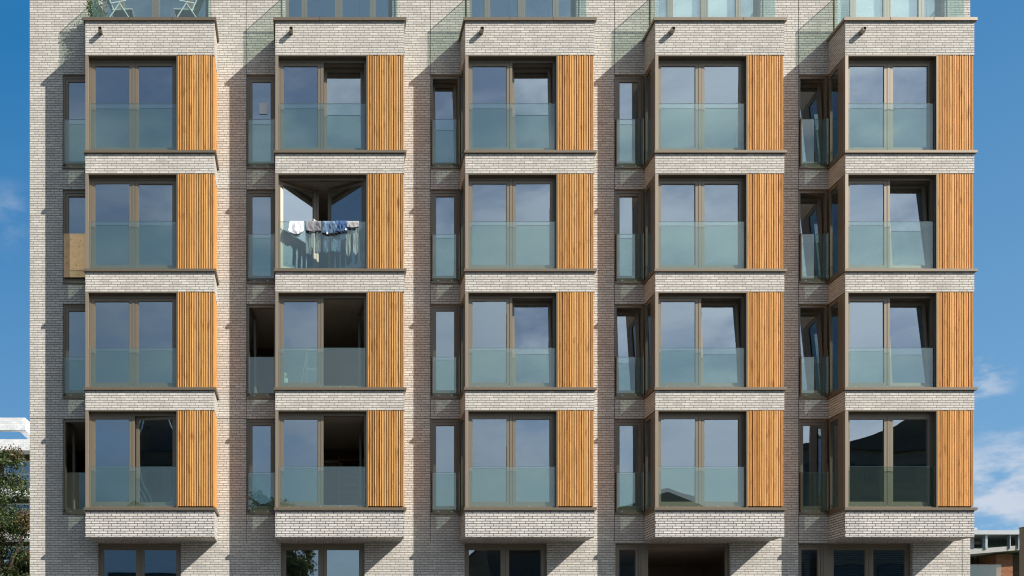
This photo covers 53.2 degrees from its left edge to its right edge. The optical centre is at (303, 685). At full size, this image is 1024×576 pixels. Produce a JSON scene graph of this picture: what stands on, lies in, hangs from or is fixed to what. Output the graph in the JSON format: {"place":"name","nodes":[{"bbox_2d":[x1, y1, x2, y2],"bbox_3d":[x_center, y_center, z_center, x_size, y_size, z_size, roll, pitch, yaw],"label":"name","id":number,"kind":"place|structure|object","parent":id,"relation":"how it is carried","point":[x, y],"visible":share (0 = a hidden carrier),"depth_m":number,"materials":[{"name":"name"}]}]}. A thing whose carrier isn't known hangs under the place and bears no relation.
{"place":"outdoors","nodes":[
{"label":"outdoors","id":0,"kind":"place"},
{"bbox_2d":[0,0,1023,529],"label":"sky","id":1,"kind":"structure","parent":0,"point":[998,58],"materials":[{"name":"blue"}]},
{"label":"pavement","id":2,"kind":"structure","parent":0,"visible":0},
{"bbox_2d":[30,0,977,575],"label":"apartment building","id":3,"kind":"structure","parent":2,"relation":"on","point":[602,244],"depth_m":25.80,"materials":[{"name":"brick"}]},
{"bbox_2d":[63,76,84,166],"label":"window","id":4,"kind":"structure","parent":3,"relation":"in","point":[67,80],"depth_m":25.86,"materials":[{"name":"brown metal"}]},
{"bbox_2d":[63,190,84,281],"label":"window","id":5,"kind":"structure","parent":3,"relation":"in","point":[67,194],"depth_m":25.86,"materials":[{"name":"brown metal"}]},
{"bbox_2d":[63,305,84,396],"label":"window","id":6,"kind":"structure","parent":3,"relation":"in","point":[66,308],"depth_m":25.86,"materials":[{"name":"brown metal"}]},
{"bbox_2d":[63,419,84,512],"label":"window","id":7,"kind":"structure","parent":3,"relation":"in","point":[67,510],"depth_m":25.92,"materials":[{"name":"brown metal"}]},
{"bbox_2d":[84,0,107,16],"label":"potted plant","id":8,"kind":"object","parent":3,"relation":"on","point":[97,10],"visible":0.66,"depth_m":25.34,"materials":[{"name":"green plant"}]},
{"bbox_2d":[107,0,134,16],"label":"folding chair","id":9,"kind":"object","parent":3,"relation":"on","point":[122,12],"visible":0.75,"depth_m":25.24,"materials":[{"name":"grey metal"}]},
{"bbox_2d":[90,60,176,149],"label":"window","id":10,"kind":"structure","parent":3,"relation":"in","point":[133,65],"depth_m":25.16,"materials":[{"name":"brown metal"}]},
{"bbox_2d":[90,177,176,268],"bbox_3d":[-4.345,-11.744,25.192,2.235,2.404,0.085,0,0,0],"label":"window","id":11,"kind":"structure","parent":3,"relation":"in","point":[133,182],"depth_m":25.16,"materials":[{"name":"brown metal"}]},
{"bbox_2d":[90,295,176,386],"bbox_3d":[-4.345,-8.744,25.192,2.235,2.404,0.085,0,0,0],"label":"window","id":12,"kind":"structure","parent":3,"relation":"in","point":[133,300],"depth_m":25.16,"materials":[{"name":"brown metal"}]},
{"bbox_2d":[90,413,176,506],"bbox_3d":[-4.345,-5.724,25.247,2.235,2.444,0.193,0,0,0],"label":"window","id":13,"kind":"structure","parent":3,"relation":"in","point":[93,416],"depth_m":25.16,"materials":[{"name":"brown metal"}]},
{"bbox_2d":[99,544,180,575],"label":"window","id":14,"kind":"structure","parent":3,"relation":"in","point":[140,549],"depth_m":25.92,"materials":[{"name":"brown metal"}]},
{"bbox_2d":[139,91,148,96],"bbox_3d":[-4.300,-15.910,26.550,0.260,0.080,0.260,0,0,0],"label":"ceiling lamp","id":15,"kind":"object","parent":3,"relation":"attached to","point":[144,93],"visible":1,"depth_m":26.51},
{"bbox_2d":[140,203,149,207],"bbox_3d":[-4.280,-12.910,26.550,0.260,0.080,0.260,0,0,0],"label":"ceiling lamp","id":16,"kind":"object","parent":3,"relation":"attached to","point":[144,205],"visible":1,"depth_m":26.48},
{"bbox_2d":[141,427,150,430],"bbox_3d":[-4.260,-6.910,26.550,0.260,0.080,0.260,0,0,0],"label":"ceiling lamp","id":17,"kind":"object","parent":3,"relation":"attached to","point":[146,428],"visible":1,"depth_m":26.48,"materials":[{"name":"black"}]},
{"bbox_2d":[103,0,207,16],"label":"terrace window","id":18,"kind":"structure","parent":3,"relation":"in","point":[155,3],"depth_m":25.97,"materials":[{"name":"brown metal"}]},
{"bbox_2d":[173,0,204,16],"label":"folding chair","id":19,"kind":"object","parent":3,"relation":"on","point":[194,11],"visible":0.74,"depth_m":25.28,"materials":[{"name":"grey metal"}]},
{"bbox_2d":[247,76,274,166],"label":"window","id":20,"kind":"structure","parent":3,"relation":"in","point":[251,80],"depth_m":25.86,"materials":[{"name":"brown metal"}]},
{"bbox_2d":[247,190,274,281],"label":"window","id":21,"kind":"structure","parent":3,"relation":"in","point":[251,194],"depth_m":25.86,"materials":[{"name":"brown metal"}]},
{"bbox_2d":[247,305,274,396],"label":"window","id":22,"kind":"structure","parent":3,"relation":"in","point":[251,318],"depth_m":26.07,"materials":[{"name":"brown metal"}]},
{"bbox_2d":[247,419,274,512],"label":"window","id":23,"kind":"structure","parent":3,"relation":"in","point":[250,422],"depth_m":25.86,"materials":[{"name":"brown metal"}]},
{"bbox_2d":[259,103,267,113],"bbox_3d":[-1.058,-15.126,25.869,0.216,0.294,0.003,0,0,0],"label":"paper sheet","id":24,"kind":"object","parent":3,"relation":"attached to","point":[263,108],"visible":1,"depth_m":25.87,"materials":[{"name":"white paper"}]},
{"bbox_2d":[284,372,287,382],"bbox_3d":[-0.506,-7.794,25.350,0.210,0.448,0.210,0,0,0],"label":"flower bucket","id":25,"kind":"object","parent":3,"relation":"on","point":[285,379],"visible":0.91,"depth_m":25.27,"materials":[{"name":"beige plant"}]},
{"bbox_2d":[288,221,303,237],"bbox_3d":[-0.209,-11.593,25.080,0.397,0.414,0.112,0,0,0],"label":"shirt","id":26,"kind":"object","parent":3,"relation":"hanging from","point":[295,229],"visible":1,"depth_m":25.05,"materials":[{"name":"white fabric"}]},
{"bbox_2d":[301,349,316,382],"bbox_3d":[0.131,-8.255,26.302,0.638,1.435,0.228,0,0,-9],"label":"stepladder","id":27,"kind":"object","parent":3,"relation":"on","point":[311,369],"visible":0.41,"depth_m":26.30,"materials":[{"name":"silver metal"}]},
{"bbox_2d":[305,221,320,254],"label":"trousers","id":28,"kind":"object","parent":3,"relation":"hanging from","point":[311,226],"visible":1,"depth_m":25.11,"materials":[{"name":"grey fabric"}]},
{"bbox_2d":[279,60,365,149],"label":"window","id":29,"kind":"structure","parent":3,"relation":"in","point":[319,64],"depth_m":25.16,"materials":[{"name":"brown metal"}]},
{"bbox_2d":[279,177,365,268],"bbox_3d":[0.469,-11.744,25.439,2.235,2.404,0.578,0,0,0],"label":"window","id":30,"kind":"structure","parent":3,"relation":"in","point":[361,181],"depth_m":25.20,"materials":[{"name":"brown metal"}]},
{"bbox_2d":[279,295,365,386],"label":"window","id":31,"kind":"structure","parent":3,"relation":"in","point":[319,299],"depth_m":25.16,"materials":[{"name":"brown metal"}]},
{"bbox_2d":[279,413,365,506],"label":"window","id":32,"kind":"structure","parent":3,"relation":"in","point":[319,417],"depth_m":25.16,"materials":[{"name":"brown metal"}]},
{"bbox_2d":[281,544,363,575],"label":"window","id":33,"kind":"structure","parent":3,"relation":"in","point":[284,547],"depth_m":25.92,"materials":[{"name":"brown metal"}]},
{"bbox_2d":[322,221,337,253],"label":"jeans","id":34,"kind":"object","parent":3,"relation":"hanging from","point":[328,227],"visible":1,"depth_m":25.10,"materials":[{"name":"fabric"}]},
{"bbox_2d":[324,460,342,470],"bbox_3d":[0.783,-6.490,29.085,0.720,0.280,0.190,0,0,0],"label":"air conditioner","id":35,"kind":"object","parent":3,"relation":"attached to","point":[330,465],"visible":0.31,"depth_m":29.00,"materials":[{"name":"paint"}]},
{"bbox_2d":[286,0,391,16],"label":"terrace window","id":36,"kind":"structure","parent":3,"relation":"in","point":[338,3],"depth_m":25.97,"materials":[{"name":"brown metal"}]},
{"bbox_2d":[336,221,347,252],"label":"jeans","id":37,"kind":"object","parent":3,"relation":"hanging from","point":[342,226],"visible":1,"depth_m":25.03,"materials":[{"name":"fabric"}]},
{"bbox_2d":[338,456,358,504],"bbox_3d":[1.383,-5.550,28.550,0.780,2.100,0.300,0,0,0],"label":"wooden shelf","id":38,"kind":"object","parent":3,"relation":"on","point":[347,477],"visible":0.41,"depth_m":28.44,"materials":[{"name":"brown wood"}]},
{"bbox_2d":[339,365,357,385],"bbox_3d":[1.474,-8.415,28.790,0.900,1.750,0.420,0,0,0],"label":"cabinet","id":39,"kind":"object","parent":3,"relation":"on","point":[348,375],"visible":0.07,"depth_m":28.60,"materials":[{"name":"white wood"}]},
{"bbox_2d":[345,221,358,256],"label":"trousers","id":40,"kind":"object","parent":3,"relation":"hanging from","point":[353,224],"visible":1,"depth_m":25.11,"materials":[{"name":"grey fabric"}]},
{"bbox_2d":[431,76,459,166],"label":"window","id":41,"kind":"structure","parent":3,"relation":"in","point":[456,103],"depth_m":25.90,"materials":[{"name":"brown metal"}]},
{"bbox_2d":[431,190,459,281],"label":"window","id":42,"kind":"structure","parent":3,"relation":"in","point":[455,194],"depth_m":25.86,"materials":[{"name":"brown metal"}]},
{"bbox_2d":[431,305,459,396],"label":"window","id":43,"kind":"structure","parent":3,"relation":"in","point":[434,308],"depth_m":25.86,"materials":[{"name":"brown metal"}]},
{"bbox_2d":[431,419,459,512],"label":"window","id":44,"kind":"structure","parent":3,"relation":"in","point":[434,422],"depth_m":25.86,"materials":[{"name":"brown metal"}]},
{"bbox_2d":[461,64,463,158],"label":"side window","id":45,"kind":"structure","parent":3,"relation":"in","point":[462,73],"depth_m":25.60,"materials":[{"name":"brown metal"}]},
{"bbox_2d":[461,181,463,275],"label":"side window","id":46,"kind":"structure","parent":3,"relation":"in","point":[462,188],"depth_m":25.60,"materials":[{"name":"brown metal"}]},
{"bbox_2d":[461,298,463,391],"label":"side window","id":47,"kind":"structure","parent":3,"relation":"in","point":[462,304],"depth_m":25.60,"materials":[{"name":"brown metal"}]},
{"bbox_2d":[461,415,463,509],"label":"side window","id":48,"kind":"structure","parent":3,"relation":"in","point":[462,419],"depth_m":25.60,"materials":[{"name":"brown metal"}]},
{"bbox_2d":[465,544,545,575],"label":"window","id":49,"kind":"structure","parent":3,"relation":"in","point":[504,549],"depth_m":25.92,"materials":[{"name":"brown metal"}]},
{"bbox_2d":[468,60,554,149],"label":"window","id":50,"kind":"structure","parent":3,"relation":"in","point":[510,91],"depth_m":25.16,"materials":[{"name":"brown metal"}]},
{"bbox_2d":[468,177,554,268],"bbox_3d":[5.282,-11.744,25.192,2.235,2.404,0.085,0,0,0],"label":"window","id":51,"kind":"structure","parent":3,"relation":"in","point":[510,182],"depth_m":25.16,"materials":[{"name":"brown metal"}]},
{"bbox_2d":[468,295,554,386],"bbox_3d":[5.282,-8.744,25.294,2.235,2.404,0.288,0,0,0],"label":"window","id":52,"kind":"structure","parent":3,"relation":"in","point":[510,325],"depth_m":25.16,"materials":[{"name":"brown metal"}]},
{"bbox_2d":[468,413,554,506],"bbox_3d":[5.282,-5.724,25.192,2.235,2.444,0.085,0,0,0],"label":"window","id":53,"kind":"structure","parent":3,"relation":"in","point":[510,418],"depth_m":25.16,"materials":[{"name":"brown metal"}]},
{"bbox_2d":[469,0,574,16],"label":"terrace window","id":54,"kind":"structure","parent":3,"relation":"in","point":[520,3],"depth_m":25.97,"materials":[{"name":"brown metal"}]},
{"bbox_2d":[615,544,640,575],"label":"window","id":55,"kind":"structure","parent":3,"relation":"in","point":[637,547],"depth_m":25.92,"materials":[{"name":"brown metal"}]},
{"bbox_2d":[615,76,643,166],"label":"window","id":56,"kind":"structure","parent":3,"relation":"in","point":[639,80],"depth_m":25.86,"materials":[{"name":"brown metal"}]},
{"bbox_2d":[615,190,643,281],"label":"window","id":57,"kind":"structure","parent":3,"relation":"in","point":[639,194],"depth_m":25.86,"materials":[{"name":"brown metal"}]},
{"bbox_2d":[615,305,643,396],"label":"window","id":58,"kind":"structure","parent":3,"relation":"in","point":[639,348],"depth_m":25.90,"materials":[{"name":"brown metal"}]},
{"bbox_2d":[615,419,643,512],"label":"window","id":59,"kind":"structure","parent":3,"relation":"in","point":[639,423],"depth_m":25.86,"materials":[{"name":"brown metal"}]},
{"bbox_2d":[645,65,650,163],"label":"side window","id":60,"kind":"structure","parent":3,"relation":"in","point":[648,74],"depth_m":25.57,"materials":[{"name":"brown metal"}]},
{"bbox_2d":[645,182,650,278],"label":"side window","id":61,"kind":"structure","parent":3,"relation":"in","point":[648,190],"depth_m":25.56,"materials":[{"name":"brown metal"}]},
{"bbox_2d":[645,298,650,394],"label":"side window","id":62,"kind":"structure","parent":3,"relation":"in","point":[648,305],"depth_m":25.56,"materials":[{"name":"brown metal"}]},
{"bbox_2d":[645,415,650,511],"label":"side window","id":63,"kind":"structure","parent":3,"relation":"in","point":[648,420],"depth_m":25.56,"materials":[{"name":"brown metal"}]},
{"bbox_2d":[645,544,728,575],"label":"window","id":64,"kind":"structure","parent":3,"relation":"in","point":[726,546],"depth_m":25.90,"materials":[{"name":"brown metal"}]},
{"bbox_2d":[658,60,743,149],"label":"window","id":65,"kind":"structure","parent":3,"relation":"in","point":[698,65],"depth_m":25.16,"materials":[{"name":"brown metal"}]},
{"bbox_2d":[658,177,743,268],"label":"window","id":66,"kind":"structure","parent":3,"relation":"in","point":[698,182],"depth_m":25.16,"materials":[{"name":"brown metal"}]},
{"bbox_2d":[658,295,743,386],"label":"window","id":67,"kind":"structure","parent":3,"relation":"in","point":[696,299],"depth_m":25.16,"materials":[{"name":"brown metal"}]},
{"bbox_2d":[658,413,743,506],"bbox_3d":[10.096,-5.724,25.192,2.235,2.444,0.085,0,0,0],"label":"window","id":68,"kind":"structure","parent":3,"relation":"in","point":[698,418],"depth_m":25.16,"materials":[{"name":"brown metal"}]},
{"bbox_2d":[654,0,757,16],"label":"terrace window","id":69,"kind":"structure","parent":3,"relation":"in","point":[674,8],"depth_m":26.09,"materials":[{"name":"clear glass"}]},
{"bbox_2d":[798,544,822,575],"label":"window","id":70,"kind":"structure","parent":3,"relation":"in","point":[818,547],"depth_m":25.92,"materials":[{"name":"brown metal"}]},
{"bbox_2d":[799,76,827,166],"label":"window","id":71,"kind":"structure","parent":3,"relation":"in","point":[822,145],"depth_m":25.88,"materials":[{"name":"brown metal"}]},
{"bbox_2d":[799,190,827,281],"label":"window","id":72,"kind":"structure","parent":3,"relation":"in","point":[822,260],"depth_m":25.88,"materials":[{"name":"brown metal"}]},
{"bbox_2d":[799,305,827,396],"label":"window","id":73,"kind":"structure","parent":3,"relation":"in","point":[822,374],"depth_m":25.88,"materials":[{"name":"brown metal"}]},
{"bbox_2d":[799,419,827,512],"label":"window","id":74,"kind":"structure","parent":3,"relation":"in","point":[802,422],"depth_m":25.86,"materials":[{"name":"brown metal"}]},
{"bbox_2d":[829,64,838,164],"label":"side window","id":75,"kind":"structure","parent":3,"relation":"in","point":[836,69],"depth_m":25.73,"materials":[{"name":"brown metal"}]},
{"bbox_2d":[829,181,838,279],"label":"side window","id":76,"kind":"structure","parent":3,"relation":"in","point":[836,185],"depth_m":25.73,"materials":[{"name":"brown metal"}]},
{"bbox_2d":[829,298,838,395],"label":"side window","id":77,"kind":"structure","parent":3,"relation":"in","point":[831,391],"depth_m":25.73,"materials":[{"name":"brown metal"}]},
{"bbox_2d":[829,415,838,511],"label":"side window","id":78,"kind":"structure","parent":3,"relation":"in","point":[835,418],"depth_m":25.73,"materials":[{"name":"brown metal"}]},
{"bbox_2d":[829,544,909,575],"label":"window","id":79,"kind":"structure","parent":3,"relation":"in","point":[868,549],"depth_m":25.92,"materials":[{"name":"brown metal"}]},
{"bbox_2d":[838,0,940,23],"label":"glass railing","id":80,"kind":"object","parent":3,"relation":"in","point":[846,8],"depth_m":26.09,"materials":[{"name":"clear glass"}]},
{"bbox_2d":[848,60,932,149],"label":"window","id":81,"kind":"structure","parent":3,"relation":"in","point":[887,65],"depth_m":25.16,"materials":[{"name":"brown metal"}]},
{"bbox_2d":[848,177,932,268],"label":"window","id":82,"kind":"structure","parent":3,"relation":"in","point":[885,181],"depth_m":25.16,"materials":[{"name":"brown metal"}]},
{"bbox_2d":[848,295,932,386],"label":"window","id":83,"kind":"structure","parent":3,"relation":"in","point":[885,299],"depth_m":25.16,"materials":[{"name":"brown metal"}]},
{"bbox_2d":[848,413,932,506],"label":"window","id":84,"kind":"structure","parent":3,"relation":"in","point":[887,418],"depth_m":25.16,"materials":[{"name":"brown metal"}]},
{"bbox_2d":[1019,527,1023,575],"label":"metal post","id":85,"kind":"object","parent":2,"relation":"on","point":[1021,551],"visible":1,"depth_m":27.84,"materials":[{"name":"metal"}]},
{"bbox_3d":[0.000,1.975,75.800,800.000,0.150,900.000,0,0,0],"label":"ground","id":86,"kind":"structure","parent":0,"visible":0},
{"bbox_2d":[0,443,29,575],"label":"leafy tree","id":87,"kind":"object","parent":86,"relation":"on","point":[19,525],"visible":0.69,"depth_m":58.42,"materials":[{"name":"green plant"}]},
{"bbox_2d":[0,418,29,574],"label":"white building","id":88,"kind":"structure","parent":86,"relation":"on","point":[22,425],"depth_m":66.14,"materials":[{"name":"paint"}]},
{"bbox_2d":[9,503,29,504],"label":"window","id":89,"kind":"structure","parent":88,"relation":"in","point":[12,503],"depth_m":67.10,"materials":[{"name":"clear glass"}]},
{"bbox_2d":[970,528,1018,575],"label":"modern house","id":90,"kind":"structure","parent":86,"relation":"on","point":[994,552],"depth_m":66.30,"materials":[{"name":"white brick"}]},
{"bbox_2d":[972,556,978,575],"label":"window","id":91,"kind":"structure","parent":90,"relation":"in","point":[977,556],"depth_m":67.93,"materials":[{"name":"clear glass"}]}
]}

